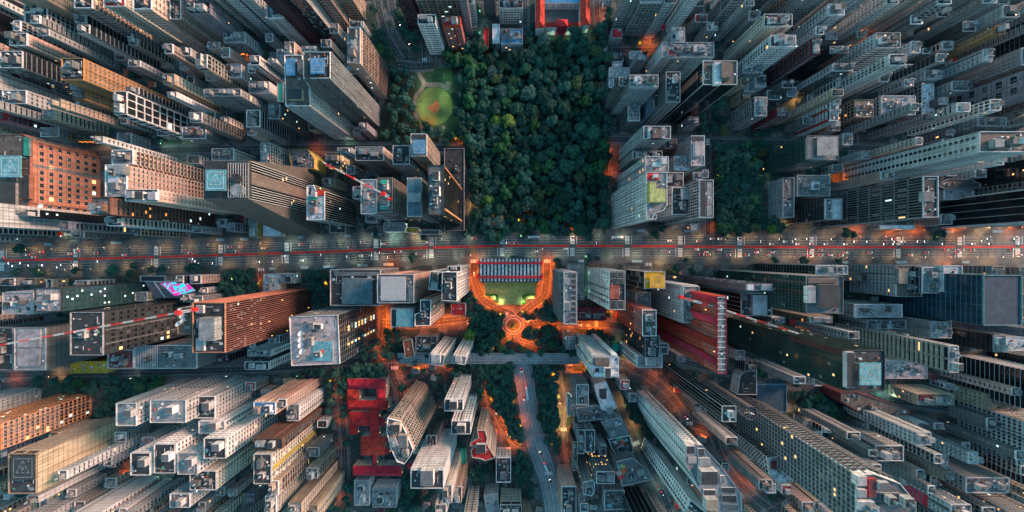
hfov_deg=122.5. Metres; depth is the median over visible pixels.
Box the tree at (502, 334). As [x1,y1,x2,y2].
[497,330,506,339]
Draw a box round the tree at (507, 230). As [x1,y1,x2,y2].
[501,223,512,235]
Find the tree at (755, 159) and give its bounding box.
[751,158,762,167]
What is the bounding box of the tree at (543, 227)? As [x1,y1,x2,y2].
[536,219,549,234]
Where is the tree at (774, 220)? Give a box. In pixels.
[767,214,780,224]
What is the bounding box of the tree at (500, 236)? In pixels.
[495,230,504,241]
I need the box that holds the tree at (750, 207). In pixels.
[746,204,755,211]
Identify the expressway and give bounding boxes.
[374,0,402,59]
[388,0,413,50]
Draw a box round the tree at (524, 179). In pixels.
[515,169,531,184]
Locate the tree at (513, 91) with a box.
[507,87,519,97]
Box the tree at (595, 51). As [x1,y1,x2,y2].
[589,45,602,57]
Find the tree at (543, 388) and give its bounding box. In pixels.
[538,385,551,393]
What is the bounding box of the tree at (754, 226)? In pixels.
[749,222,760,231]
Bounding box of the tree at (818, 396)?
[811,393,821,402]
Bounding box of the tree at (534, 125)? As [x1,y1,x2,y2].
[528,118,539,131]
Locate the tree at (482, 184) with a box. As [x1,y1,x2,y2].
[479,178,487,188]
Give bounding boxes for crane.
[0,307,197,345]
[323,162,391,200]
[678,295,798,333]
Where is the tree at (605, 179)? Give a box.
[598,173,610,186]
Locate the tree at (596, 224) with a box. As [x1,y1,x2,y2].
[594,218,600,229]
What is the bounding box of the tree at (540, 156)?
[535,152,547,163]
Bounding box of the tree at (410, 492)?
[405,488,415,496]
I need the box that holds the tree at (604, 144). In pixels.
[599,139,610,151]
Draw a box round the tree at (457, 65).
[452,58,460,67]
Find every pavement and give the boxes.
[0,228,1023,277]
[0,353,394,380]
[81,142,463,158]
[171,43,238,144]
[256,266,267,277]
[333,374,350,505]
[373,0,404,61]
[376,267,388,353]
[385,363,406,408]
[386,0,412,51]
[386,314,466,328]
[397,59,433,72]
[413,28,428,59]
[465,171,477,232]
[468,258,514,316]
[481,379,525,449]
[512,364,556,511]
[514,258,552,319]
[521,0,529,37]
[530,317,623,332]
[554,381,576,511]
[580,357,780,511]
[592,0,606,35]
[599,29,612,234]
[605,44,658,55]
[610,134,929,154]
[611,390,675,511]
[643,262,652,290]
[675,356,956,413]
[701,104,713,234]
[849,43,858,142]
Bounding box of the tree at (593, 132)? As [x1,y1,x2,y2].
[585,124,599,138]
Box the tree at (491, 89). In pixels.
[485,85,493,94]
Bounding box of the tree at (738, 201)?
[732,197,742,205]
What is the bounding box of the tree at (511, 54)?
[506,49,520,63]
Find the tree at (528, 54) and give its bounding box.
[518,48,535,65]
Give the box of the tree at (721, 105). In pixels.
[717,98,727,110]
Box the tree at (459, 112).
[452,108,464,117]
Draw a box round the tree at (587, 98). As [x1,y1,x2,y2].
[578,93,592,106]
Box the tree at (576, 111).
[570,107,580,116]
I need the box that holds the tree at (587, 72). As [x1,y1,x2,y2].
[580,68,592,80]
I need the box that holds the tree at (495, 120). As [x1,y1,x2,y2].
[489,115,501,124]
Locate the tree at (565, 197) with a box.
[557,190,573,204]
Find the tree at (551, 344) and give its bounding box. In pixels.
[548,339,555,348]
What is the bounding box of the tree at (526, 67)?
[518,62,531,77]
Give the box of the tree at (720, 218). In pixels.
[715,214,727,224]
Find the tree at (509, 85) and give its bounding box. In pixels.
[504,83,513,91]
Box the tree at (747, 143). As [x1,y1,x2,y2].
[741,139,752,147]
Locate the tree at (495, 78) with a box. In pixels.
[489,73,502,83]
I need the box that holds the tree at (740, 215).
[733,211,744,219]
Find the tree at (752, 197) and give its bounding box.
[748,194,759,205]
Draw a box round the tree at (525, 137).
[522,135,531,143]
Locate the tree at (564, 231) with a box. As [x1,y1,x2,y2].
[560,226,570,236]
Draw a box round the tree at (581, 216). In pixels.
[574,212,586,223]
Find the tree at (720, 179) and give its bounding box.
[714,174,725,183]
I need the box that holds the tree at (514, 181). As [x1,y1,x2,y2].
[507,175,519,188]
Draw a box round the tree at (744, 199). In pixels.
[739,195,749,205]
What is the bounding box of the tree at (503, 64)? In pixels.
[498,60,510,69]
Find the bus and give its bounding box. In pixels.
[525,385,528,399]
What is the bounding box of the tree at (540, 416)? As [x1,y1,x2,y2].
[536,411,547,423]
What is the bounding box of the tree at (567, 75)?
[560,71,571,81]
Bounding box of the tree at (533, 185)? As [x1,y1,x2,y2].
[528,181,538,192]
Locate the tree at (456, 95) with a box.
[451,91,465,105]
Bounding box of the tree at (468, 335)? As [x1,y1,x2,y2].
[464,330,474,340]
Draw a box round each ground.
[0,0,1023,511]
[372,73,463,141]
[411,68,459,135]
[447,26,603,227]
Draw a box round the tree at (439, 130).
[436,126,443,137]
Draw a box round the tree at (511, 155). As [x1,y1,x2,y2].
[505,150,516,159]
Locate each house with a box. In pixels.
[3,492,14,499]
[56,231,67,235]
[123,69,134,78]
[147,81,156,88]
[161,62,174,71]
[239,216,246,222]
[245,461,252,469]
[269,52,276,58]
[276,407,286,414]
[282,377,291,382]
[329,37,338,46]
[353,180,360,186]
[376,508,384,511]
[402,175,408,180]
[408,460,414,468]
[412,367,420,373]
[413,447,419,453]
[417,439,423,446]
[422,489,427,495]
[423,502,429,508]
[429,365,435,369]
[430,373,436,380]
[438,405,444,413]
[452,502,458,507]
[461,434,467,438]
[535,506,541,511]
[589,502,596,509]
[591,494,598,502]
[659,24,664,30]
[666,275,676,280]
[673,387,681,392]
[679,270,689,275]
[697,433,706,442]
[699,7,705,13]
[767,104,773,111]
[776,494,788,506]
[787,318,795,324]
[793,170,804,175]
[855,420,868,428]
[862,127,872,132]
[867,296,877,300]
[901,31,912,39]
[906,221,914,224]
[928,373,936,380]
[943,379,953,383]
[945,58,958,65]
[961,346,976,350]
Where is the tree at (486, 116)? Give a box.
[482,113,488,124]
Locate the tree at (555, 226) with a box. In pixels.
[550,219,558,229]
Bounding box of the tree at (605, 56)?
[596,50,612,63]
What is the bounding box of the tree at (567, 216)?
[562,210,574,222]
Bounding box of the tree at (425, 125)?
[422,121,432,131]
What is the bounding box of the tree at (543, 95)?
[537,88,551,102]
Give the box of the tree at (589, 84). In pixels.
[581,81,596,94]
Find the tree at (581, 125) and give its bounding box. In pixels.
[575,120,587,135]
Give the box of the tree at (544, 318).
[538,312,547,321]
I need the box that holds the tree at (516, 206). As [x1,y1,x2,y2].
[510,200,522,213]
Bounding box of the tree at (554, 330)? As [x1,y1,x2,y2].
[548,324,558,334]
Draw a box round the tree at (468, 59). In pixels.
[461,53,474,66]
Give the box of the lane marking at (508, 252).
[6,237,1023,268]
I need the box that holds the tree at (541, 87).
[538,85,547,89]
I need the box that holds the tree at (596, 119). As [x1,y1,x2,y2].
[590,114,601,124]
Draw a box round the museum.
[476,258,542,281]
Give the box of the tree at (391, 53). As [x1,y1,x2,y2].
[385,48,396,60]
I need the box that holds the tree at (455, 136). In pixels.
[451,130,462,139]
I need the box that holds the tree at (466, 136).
[462,133,471,141]
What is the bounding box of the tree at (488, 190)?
[481,186,494,195]
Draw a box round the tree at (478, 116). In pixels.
[474,112,486,123]
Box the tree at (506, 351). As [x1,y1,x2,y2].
[503,346,509,354]
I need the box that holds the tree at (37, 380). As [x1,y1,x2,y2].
[32,375,47,388]
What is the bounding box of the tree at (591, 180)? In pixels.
[585,175,599,189]
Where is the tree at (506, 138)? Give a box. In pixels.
[498,131,513,146]
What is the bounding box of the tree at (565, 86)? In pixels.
[557,80,571,93]
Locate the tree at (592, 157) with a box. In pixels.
[585,149,598,162]
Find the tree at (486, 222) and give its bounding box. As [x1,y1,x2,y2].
[479,216,493,230]
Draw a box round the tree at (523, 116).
[514,112,529,126]
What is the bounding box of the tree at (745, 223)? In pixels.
[739,219,749,229]
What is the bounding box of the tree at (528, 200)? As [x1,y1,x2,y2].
[522,195,537,211]
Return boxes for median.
[522,364,554,511]
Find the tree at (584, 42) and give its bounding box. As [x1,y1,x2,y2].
[575,36,589,55]
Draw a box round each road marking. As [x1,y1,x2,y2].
[0,356,393,378]
[101,144,442,156]
[517,364,559,511]
[580,359,773,508]
[618,394,672,510]
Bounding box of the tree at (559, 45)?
[551,37,567,53]
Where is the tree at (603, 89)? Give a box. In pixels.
[595,83,609,99]
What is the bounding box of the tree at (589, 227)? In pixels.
[584,221,594,231]
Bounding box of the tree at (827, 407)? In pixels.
[818,403,830,413]
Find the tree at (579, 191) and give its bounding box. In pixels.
[573,187,586,199]
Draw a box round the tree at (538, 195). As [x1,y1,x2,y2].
[531,187,545,200]
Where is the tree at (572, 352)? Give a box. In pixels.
[567,348,576,356]
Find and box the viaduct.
[397,353,579,363]
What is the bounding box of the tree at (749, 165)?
[746,160,752,171]
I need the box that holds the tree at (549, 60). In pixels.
[542,53,557,68]
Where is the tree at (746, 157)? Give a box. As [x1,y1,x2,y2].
[738,151,751,163]
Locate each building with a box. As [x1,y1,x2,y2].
[0,278,22,285]
[0,314,14,319]
[0,438,37,457]
[0,466,7,475]
[0,479,7,491]
[0,491,6,499]
[1,71,49,89]
[22,278,50,284]
[39,128,79,142]
[39,490,63,506]
[46,278,68,286]
[48,418,93,436]
[65,473,106,497]
[70,133,111,143]
[70,358,119,372]
[71,231,110,238]
[72,485,113,511]
[73,279,115,284]
[99,444,136,465]
[104,470,130,487]
[108,348,133,367]
[108,457,128,466]
[114,52,128,65]
[114,420,151,441]
[117,133,150,149]
[118,117,156,133]
[127,31,159,51]
[127,63,148,76]
[134,339,219,367]
[135,291,159,300]
[140,275,172,281]
[142,425,178,444]
[145,280,198,297]
[145,494,169,511]
[157,130,179,138]
[175,274,202,283]
[179,62,203,77]
[180,293,208,301]
[182,127,221,144]
[186,76,205,88]
[187,155,208,166]
[190,274,223,283]
[190,293,225,305]
[192,226,221,233]
[196,490,222,511]
[198,286,220,292]
[204,48,227,65]
[204,112,224,120]
[205,74,229,88]
[207,41,228,62]
[212,148,255,160]
[215,477,235,495]
[216,219,238,227]
[217,348,246,361]
[220,117,243,129]
[221,47,249,67]
[224,32,262,56]
[226,64,258,89]
[226,222,248,232]
[228,472,252,496]
[238,496,263,511]
[245,376,268,389]
[245,484,267,502]
[246,127,270,141]
[247,64,271,82]
[248,219,264,237]
[249,81,277,102]
[249,340,263,347]
[261,385,279,396]
[263,225,284,236]
[263,273,285,291]
[265,33,283,50]
[268,58,284,74]
[269,331,289,342]
[277,49,284,64]
[277,82,292,111]
[279,273,300,282]
[284,41,302,54]
[288,149,326,173]
[301,46,320,51]
[306,433,333,456]
[308,123,322,133]
[317,415,331,427]
[321,39,344,63]
[322,178,347,192]
[325,153,349,170]
[329,23,346,47]
[329,224,350,233]
[346,165,363,178]
[347,67,367,87]
[350,20,370,38]
[352,126,366,139]
[354,476,374,505]
[359,122,377,138]
[365,215,381,223]
[372,479,400,507]
[384,222,407,232]
[403,336,415,357]
[406,227,420,233]
[415,333,438,352]
[421,230,441,234]
[444,148,465,230]
[451,301,466,315]
[483,0,496,17]
[483,28,488,53]
[484,483,499,511]
[492,24,499,49]
[496,447,510,482]
[499,0,522,23]
[500,488,521,511]
[501,29,522,51]
[522,498,530,511]
[562,330,574,348]
[565,392,574,415]
[566,264,583,299]
[568,428,577,470]
[573,417,583,453]
[575,398,616,421]
[575,483,585,501]
[577,307,606,320]
[578,498,587,511]
[581,421,594,451]
[590,377,616,410]
[595,433,606,455]
[600,409,627,437]
[601,483,623,509]
[602,0,612,8]
[603,428,633,452]
[606,67,629,83]
[606,79,613,90]
[607,53,622,66]
[608,28,621,45]
[610,62,621,66]
[615,374,629,389]
[619,102,639,130]
[622,387,636,401]
[625,51,641,65]
[629,55,646,74]
[656,139,676,154]
[666,348,684,361]
[674,461,693,484]
[677,117,698,132]
[680,393,706,411]
[684,172,701,182]
[686,0,703,18]
[686,14,706,32]
[686,223,699,230]
[694,22,717,41]
[699,170,708,179]
[725,77,748,97]
[726,345,744,359]
[729,92,750,108]
[730,368,756,394]
[735,356,756,370]
[738,61,762,82]
[738,83,753,93]
[748,75,765,95]
[756,314,784,322]
[759,90,780,104]
[762,481,775,492]
[764,471,791,494]
[767,177,793,219]
[770,80,793,94]
[778,87,796,101]
[782,117,812,133]
[782,484,813,511]
[792,175,830,198]
[793,370,823,385]
[793,414,811,427]
[793,483,825,510]
[795,94,816,107]
[805,416,830,432]
[806,329,836,337]
[809,427,821,435]
[814,121,839,134]
[820,32,837,46]
[820,384,910,414]
[821,164,842,174]
[837,30,867,46]
[837,151,871,165]
[837,272,865,280]
[838,5,860,21]
[838,315,906,328]
[839,100,873,125]
[839,133,852,148]
[869,225,915,229]
[872,96,915,123]
[878,78,915,96]
[882,44,904,57]
[883,468,908,484]
[885,357,927,378]
[888,384,953,404]
[892,64,913,74]
[894,460,925,477]
[895,41,922,58]
[895,415,927,427]
[901,84,933,119]
[902,485,927,507]
[906,48,929,62]
[906,70,942,89]
[909,412,944,429]
[910,7,951,33]
[913,41,953,62]
[913,214,955,225]
[915,58,945,74]
[921,129,954,143]
[921,470,941,485]
[926,21,978,47]
[929,97,948,108]
[929,379,957,389]
[929,447,948,461]
[934,81,972,98]
[937,461,951,469]
[939,174,955,178]
[939,179,980,190]
[939,190,973,201]
[944,117,1006,135]
[947,435,969,448]
[948,405,1001,429]
[951,169,986,179]
[953,384,1023,409]
[959,265,1004,273]
[963,0,1008,20]
[993,34,1023,58]
[1004,155,1023,162]
[1004,267,1023,276]
[1008,13,1023,27]
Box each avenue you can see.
[0,235,1023,271]
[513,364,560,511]
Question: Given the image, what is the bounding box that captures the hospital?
[347,375,404,475]
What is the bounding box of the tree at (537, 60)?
[531,54,543,67]
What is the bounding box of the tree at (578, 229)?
[572,223,584,236]
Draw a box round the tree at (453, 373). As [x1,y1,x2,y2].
[450,370,461,377]
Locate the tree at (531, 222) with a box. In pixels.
[525,218,535,227]
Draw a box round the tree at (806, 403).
[799,398,812,407]
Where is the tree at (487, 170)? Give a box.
[481,167,490,176]
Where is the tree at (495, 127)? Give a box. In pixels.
[489,124,498,131]
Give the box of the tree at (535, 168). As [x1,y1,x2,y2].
[528,160,542,174]
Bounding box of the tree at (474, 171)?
[469,164,481,177]
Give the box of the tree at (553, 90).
[548,85,559,97]
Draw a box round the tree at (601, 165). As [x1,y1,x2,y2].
[592,159,608,173]
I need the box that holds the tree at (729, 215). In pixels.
[725,211,733,219]
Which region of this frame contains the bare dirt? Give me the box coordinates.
[428,100,439,113]
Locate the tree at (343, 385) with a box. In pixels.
[339,380,346,389]
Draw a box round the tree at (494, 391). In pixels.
[490,385,499,395]
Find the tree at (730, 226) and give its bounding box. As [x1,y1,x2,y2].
[727,222,733,231]
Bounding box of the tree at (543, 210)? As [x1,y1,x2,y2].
[534,201,549,216]
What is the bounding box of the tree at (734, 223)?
[730,220,739,226]
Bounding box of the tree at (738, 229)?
[733,225,743,234]
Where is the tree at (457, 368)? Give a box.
[453,364,465,372]
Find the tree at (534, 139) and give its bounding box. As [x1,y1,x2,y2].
[529,131,542,144]
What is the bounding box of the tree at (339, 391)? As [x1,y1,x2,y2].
[335,387,346,396]
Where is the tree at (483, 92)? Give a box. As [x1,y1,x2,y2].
[478,85,492,100]
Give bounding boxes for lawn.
[417,87,451,124]
[484,282,535,304]
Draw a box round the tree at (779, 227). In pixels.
[773,223,783,232]
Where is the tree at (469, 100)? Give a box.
[462,91,477,108]
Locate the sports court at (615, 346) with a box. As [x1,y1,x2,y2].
[611,342,619,352]
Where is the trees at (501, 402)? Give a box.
[9,2,946,511]
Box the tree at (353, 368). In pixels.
[349,362,360,372]
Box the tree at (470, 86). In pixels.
[463,78,478,93]
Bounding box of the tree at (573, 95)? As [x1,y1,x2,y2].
[567,89,578,100]
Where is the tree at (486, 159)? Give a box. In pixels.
[482,156,492,163]
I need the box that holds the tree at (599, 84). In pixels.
[595,81,605,87]
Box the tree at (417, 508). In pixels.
[408,504,420,511]
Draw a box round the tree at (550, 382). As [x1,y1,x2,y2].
[547,378,555,385]
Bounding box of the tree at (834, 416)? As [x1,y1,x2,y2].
[827,412,836,419]
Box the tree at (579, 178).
[574,172,584,184]
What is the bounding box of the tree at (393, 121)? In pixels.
[388,116,397,127]
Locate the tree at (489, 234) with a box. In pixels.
[482,228,497,242]
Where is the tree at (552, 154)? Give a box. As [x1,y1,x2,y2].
[545,148,555,158]
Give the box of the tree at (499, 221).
[490,214,505,228]
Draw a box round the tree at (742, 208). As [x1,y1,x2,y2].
[735,204,747,213]
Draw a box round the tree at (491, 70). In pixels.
[487,65,497,77]
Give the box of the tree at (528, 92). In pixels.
[520,84,536,100]
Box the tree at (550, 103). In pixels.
[541,98,556,114]
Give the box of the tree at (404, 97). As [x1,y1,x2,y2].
[397,92,410,103]
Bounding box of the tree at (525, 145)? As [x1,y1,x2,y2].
[518,139,531,150]
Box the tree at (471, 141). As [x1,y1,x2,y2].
[462,133,476,145]
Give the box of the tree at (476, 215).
[467,208,483,222]
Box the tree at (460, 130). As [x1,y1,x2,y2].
[453,121,468,136]
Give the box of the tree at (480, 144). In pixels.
[474,140,484,151]
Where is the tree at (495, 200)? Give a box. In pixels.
[493,196,501,203]
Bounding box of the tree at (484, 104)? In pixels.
[475,99,490,111]
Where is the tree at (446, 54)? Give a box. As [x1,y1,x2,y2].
[441,49,450,59]
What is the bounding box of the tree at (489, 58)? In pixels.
[484,53,494,64]
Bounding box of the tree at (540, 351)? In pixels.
[536,348,545,355]
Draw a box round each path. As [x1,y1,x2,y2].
[4,245,1023,261]
[413,72,443,131]
[422,81,450,89]
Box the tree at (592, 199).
[585,195,596,207]
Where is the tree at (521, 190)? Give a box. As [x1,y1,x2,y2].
[515,184,530,197]
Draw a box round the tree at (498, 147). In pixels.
[491,142,506,156]
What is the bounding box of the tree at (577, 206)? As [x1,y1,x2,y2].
[568,199,583,215]
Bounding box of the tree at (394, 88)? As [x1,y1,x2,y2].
[390,83,400,93]
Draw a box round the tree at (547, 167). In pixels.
[541,159,554,172]
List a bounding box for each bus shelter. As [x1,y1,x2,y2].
[357,264,367,266]
[383,263,393,265]
[631,260,641,262]
[894,261,906,263]
[989,230,1002,232]
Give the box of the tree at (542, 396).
[537,391,547,403]
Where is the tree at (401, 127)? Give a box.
[398,122,409,132]
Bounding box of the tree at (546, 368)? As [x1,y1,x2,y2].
[541,364,551,374]
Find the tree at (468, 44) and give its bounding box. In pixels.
[463,40,472,52]
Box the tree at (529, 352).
[526,348,532,356]
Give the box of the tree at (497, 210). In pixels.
[492,204,507,216]
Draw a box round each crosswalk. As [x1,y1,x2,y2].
[218,245,222,252]
[284,243,288,250]
[570,248,574,255]
[957,237,961,244]
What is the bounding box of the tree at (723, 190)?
[716,188,726,196]
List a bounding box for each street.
[0,355,397,378]
[89,144,464,156]
[172,43,239,149]
[258,267,264,278]
[335,373,347,511]
[378,267,386,355]
[382,315,466,326]
[388,362,404,404]
[398,60,433,70]
[415,28,426,59]
[465,149,475,235]
[470,258,515,315]
[478,23,486,42]
[483,380,526,447]
[513,335,561,352]
[516,258,550,316]
[522,0,527,43]
[529,320,623,330]
[556,381,565,463]
[580,358,777,511]
[594,0,608,40]
[601,20,611,234]
[603,46,657,53]
[606,136,1023,154]
[613,391,672,511]
[645,262,650,292]
[675,359,947,411]
[704,107,710,234]
[849,33,857,142]
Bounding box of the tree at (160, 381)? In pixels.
[154,375,165,385]
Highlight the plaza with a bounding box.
[501,315,524,334]
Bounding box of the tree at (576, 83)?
[570,74,581,89]
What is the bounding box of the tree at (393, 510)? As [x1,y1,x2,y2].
[389,505,398,511]
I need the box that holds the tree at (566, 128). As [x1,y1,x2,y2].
[555,120,570,137]
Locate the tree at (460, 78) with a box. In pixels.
[452,73,468,87]
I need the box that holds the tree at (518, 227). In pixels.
[511,221,527,234]
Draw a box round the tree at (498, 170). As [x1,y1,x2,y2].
[493,163,505,174]
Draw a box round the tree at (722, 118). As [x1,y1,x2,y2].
[715,114,728,124]
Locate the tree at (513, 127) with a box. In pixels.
[509,122,516,131]
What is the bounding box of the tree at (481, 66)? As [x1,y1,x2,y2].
[477,62,486,73]
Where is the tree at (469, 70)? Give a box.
[463,62,479,78]
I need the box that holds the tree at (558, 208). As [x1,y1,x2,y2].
[551,202,562,211]
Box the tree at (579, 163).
[571,156,584,167]
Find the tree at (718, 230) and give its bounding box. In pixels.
[715,228,727,233]
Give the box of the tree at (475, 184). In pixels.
[467,178,481,192]
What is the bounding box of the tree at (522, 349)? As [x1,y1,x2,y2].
[517,344,526,352]
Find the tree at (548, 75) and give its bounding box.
[541,69,556,83]
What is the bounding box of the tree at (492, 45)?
[489,36,495,48]
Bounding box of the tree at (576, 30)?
[568,25,582,41]
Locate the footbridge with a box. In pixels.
[516,433,558,437]
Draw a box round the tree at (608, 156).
[597,151,612,164]
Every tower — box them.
[0,0,23,17]
[0,7,16,18]
[0,12,40,58]
[0,43,8,50]
[0,51,72,94]
[0,72,70,101]
[0,101,87,132]
[0,111,57,133]
[0,126,23,133]
[0,134,99,211]
[0,203,98,231]
[0,228,55,235]
[0,234,45,237]
[0,237,22,241]
[0,316,42,325]
[0,318,69,369]
[0,387,41,411]
[0,393,91,449]
[0,497,23,511]
[1,90,94,121]
[2,290,56,313]
[4,31,79,66]
[5,0,23,8]
[8,416,126,493]
[9,503,36,511]
[10,20,93,62]
[14,320,107,369]
[15,210,105,222]
[18,0,85,23]
[23,4,105,48]
[23,463,107,504]
[30,15,112,58]
[32,485,99,511]
[34,282,146,310]
[36,27,119,68]
[42,109,108,135]
[48,99,145,134]
[53,431,148,480]
[57,221,133,233]
[60,58,169,100]
[69,84,113,113]
[70,300,189,354]
[73,14,129,45]
[74,0,151,39]
[75,475,159,511]
[76,101,118,117]
[77,24,164,72]
[88,197,214,225]
[90,136,177,161]
[104,0,181,42]
[104,216,206,231]
[105,165,203,198]
[111,150,203,182]
[113,91,194,138]
[116,378,200,425]
[118,478,173,511]
[125,189,238,214]
[126,87,186,114]
[126,477,185,511]
[127,37,172,64]
[128,59,164,82]
[130,419,200,474]
[132,0,206,51]
[132,228,184,237]
[150,375,241,422]
[154,419,208,472]
[162,44,205,76]
[162,74,220,107]
[167,92,219,113]
[168,508,186,511]
[170,0,224,44]
[170,480,211,507]
[175,306,191,333]
[177,434,218,474]
[180,47,197,61]
[183,503,197,511]
[186,1,252,39]
[189,112,244,141]
[190,440,259,489]
[192,289,310,352]
[195,53,248,93]
[196,377,255,417]
[198,0,259,35]
[198,397,259,433]
[204,89,268,112]
[204,161,319,234]
[204,413,277,458]
[205,496,226,511]
[215,492,244,511]
[227,0,283,35]
[244,351,290,369]
[246,110,295,144]
[248,341,289,355]
[249,55,284,83]
[253,378,309,413]
[253,405,324,448]
[253,420,316,483]
[260,143,290,165]
[263,0,321,43]
[264,458,315,511]
[267,5,309,46]
[268,450,315,496]
[269,104,312,137]
[277,377,320,406]
[278,499,290,511]
[284,55,354,139]
[286,387,323,420]
[288,460,337,511]
[289,305,375,365]
[290,0,335,38]
[303,51,379,126]
[306,185,355,225]
[306,445,338,479]
[306,470,344,511]
[319,0,350,28]
[330,267,398,305]
[337,147,361,164]
[338,0,365,19]
[347,27,388,98]
[353,187,360,200]
[355,147,401,173]
[361,179,403,221]
[377,178,416,221]
[377,270,433,302]
[386,380,436,464]
[391,301,419,326]
[393,145,425,178]
[397,0,419,27]
[407,178,441,224]
[410,428,456,488]
[411,133,441,172]
[415,291,445,325]
[416,0,463,22]
[418,14,445,54]
[427,418,443,445]
[428,165,461,224]
[428,268,447,290]
[429,336,455,365]
[435,489,448,511]
[441,269,469,300]
[442,16,465,50]
[443,448,460,502]
[445,373,471,410]
[448,264,469,271]
[451,394,476,433]
[452,338,474,364]
[453,461,467,502]
[459,0,472,37]
[464,485,479,511]
[468,0,477,27]
[470,407,496,460]
[552,268,576,323]
[557,464,575,511]
[569,371,588,404]
[574,332,618,377]
[576,457,594,495]
[586,446,614,483]
[588,267,624,309]
[604,77,627,109]
[606,440,651,486]
[610,75,657,114]
[611,0,638,32]
[611,172,666,228]
[616,299,655,335]
[617,156,668,189]
[618,151,661,170]
[619,126,670,160]
[620,341,661,367]
[623,0,661,35]
[623,486,652,511]
[624,269,664,288]
[624,325,659,357]
[625,289,650,307]
[629,214,655,225]
[636,92,657,125]
[636,390,742,511]
[641,72,679,126]
[641,437,707,511]
[643,0,675,37]
[645,42,713,79]
[645,490,665,511]
[648,187,689,221]
[651,280,699,322]
[654,27,684,52]
[657,291,725,373]
[660,60,737,122]
[660,339,667,353]
[661,180,713,225]
[663,363,735,421]
[665,0,698,32]
[666,0,680,18]
[667,136,704,174]
[667,172,683,188]
[669,155,689,172]
[686,276,772,290]
[688,485,716,511]
[693,412,737,445]
[700,286,771,315]
[701,442,728,470]
[702,379,756,419]
[706,0,743,28]
[709,0,754,43]
[710,0,719,9]
[717,270,842,313]
[723,10,760,45]
[723,14,792,61]
[724,422,792,483]
[727,317,884,390]
[727,451,771,490]
[730,97,767,130]
[732,395,915,511]
[738,33,795,70]
[743,504,755,511]
[750,0,768,10]
[751,107,787,129]
[754,263,847,274]
[754,359,805,383]
[759,0,777,13]
[761,135,838,174]
[766,38,821,84]
[768,0,786,13]
[772,26,826,65]
[772,89,843,125]
[772,309,832,322]
[773,0,824,32]
[781,504,796,511]
[787,199,841,223]
[788,46,848,79]
[790,3,845,40]
[793,0,866,30]
[793,404,860,439]
[795,63,854,94]
[795,98,840,135]
[796,320,858,338]
[807,72,854,96]
[814,507,831,511]
[817,176,938,227]
[822,434,881,470]
[824,33,900,71]
[827,0,898,44]
[828,430,879,456]
[829,420,903,460]
[830,172,894,189]
[834,322,963,372]
[836,54,906,94]
[838,299,902,316]
[840,72,892,101]
[840,103,921,133]
[842,131,1023,181]
[842,405,935,444]
[849,264,922,296]
[859,0,920,31]
[861,53,947,95]
[864,114,934,139]
[870,137,923,158]
[873,0,951,33]
[873,426,943,463]
[876,461,938,493]
[878,273,1022,324]
[881,1,920,25]
[882,15,921,34]
[883,103,969,136]
[884,314,952,338]
[892,264,962,291]
[904,452,953,479]
[906,99,1003,135]
[908,0,996,42]
[909,483,971,511]
[910,158,1006,178]
[912,266,940,292]
[918,504,934,511]
[928,433,983,463]
[930,327,1007,351]
[933,48,994,82]
[937,420,1023,459]
[937,458,1008,492]
[938,483,994,511]
[939,370,1022,395]
[941,189,1023,227]
[945,0,999,14]
[945,23,1009,60]
[951,70,1023,107]
[952,48,1023,88]
[952,321,1023,336]
[953,25,1023,59]
[954,5,1020,44]
[956,355,1023,407]
[957,400,1023,449]
[959,437,1023,464]
[969,493,1023,511]
[970,329,1023,350]
[970,446,1023,474]
[973,181,1023,194]
[974,160,1023,186]
[980,459,1023,483]
[987,351,1023,363]
[997,102,1023,115]
[1001,116,1023,128]
[1005,22,1023,32]
[1008,0,1023,4]
[1009,480,1023,494]
[1010,492,1023,503]
[1020,4,1023,14]
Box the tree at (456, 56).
[450,52,463,65]
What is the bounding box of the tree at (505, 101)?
[499,98,511,109]
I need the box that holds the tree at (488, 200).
[482,195,493,203]
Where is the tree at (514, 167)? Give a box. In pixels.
[508,162,520,174]
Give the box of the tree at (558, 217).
[553,212,562,221]
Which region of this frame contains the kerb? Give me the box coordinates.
[6,235,1023,271]
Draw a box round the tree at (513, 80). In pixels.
[507,74,520,85]
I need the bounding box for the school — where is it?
[535,0,589,35]
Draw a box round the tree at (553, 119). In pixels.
[545,114,558,126]
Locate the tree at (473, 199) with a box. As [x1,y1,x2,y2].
[468,193,481,204]
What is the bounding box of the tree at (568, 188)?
[563,182,573,192]
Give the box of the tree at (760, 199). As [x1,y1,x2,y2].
[757,191,763,202]
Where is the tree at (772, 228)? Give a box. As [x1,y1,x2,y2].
[767,224,776,233]
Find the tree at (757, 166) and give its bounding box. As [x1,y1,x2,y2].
[752,158,763,170]
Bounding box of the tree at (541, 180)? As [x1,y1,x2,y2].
[536,175,547,185]
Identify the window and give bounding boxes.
[0,396,88,424]
[92,163,95,189]
[113,10,172,38]
[120,181,202,198]
[162,380,198,386]
[164,193,225,209]
[174,209,212,224]
[182,376,239,387]
[186,166,202,181]
[229,1,279,33]
[239,440,256,467]
[250,414,275,428]
[265,0,319,39]
[266,290,308,335]
[298,423,314,455]
[330,105,353,136]
[342,0,362,17]
[365,154,400,173]
[403,385,431,425]
[421,11,462,18]
[428,137,441,164]
[431,296,445,323]
[435,337,455,359]
[447,377,470,396]
[454,395,475,418]
[455,338,473,360]
[457,270,468,299]
[470,408,496,442]
[501,12,520,21]
[576,340,591,372]
[599,270,607,307]
[612,6,629,30]
[612,181,645,227]
[619,154,637,169]
[620,301,645,329]
[620,343,633,361]
[625,326,628,343]
[637,391,695,485]
[642,440,692,492]
[646,54,693,77]
[652,284,669,315]
[659,299,703,363]
[705,380,747,416]
[725,23,760,61]
[737,397,818,485]
[774,3,815,24]
[796,0,864,28]
[845,148,931,181]
[956,95,961,102]
[957,53,1014,81]
[961,402,1023,448]
[969,90,974,98]
[981,86,987,94]
[995,81,1001,89]
[995,92,1001,98]
[1010,75,1016,84]
[1010,87,1016,95]

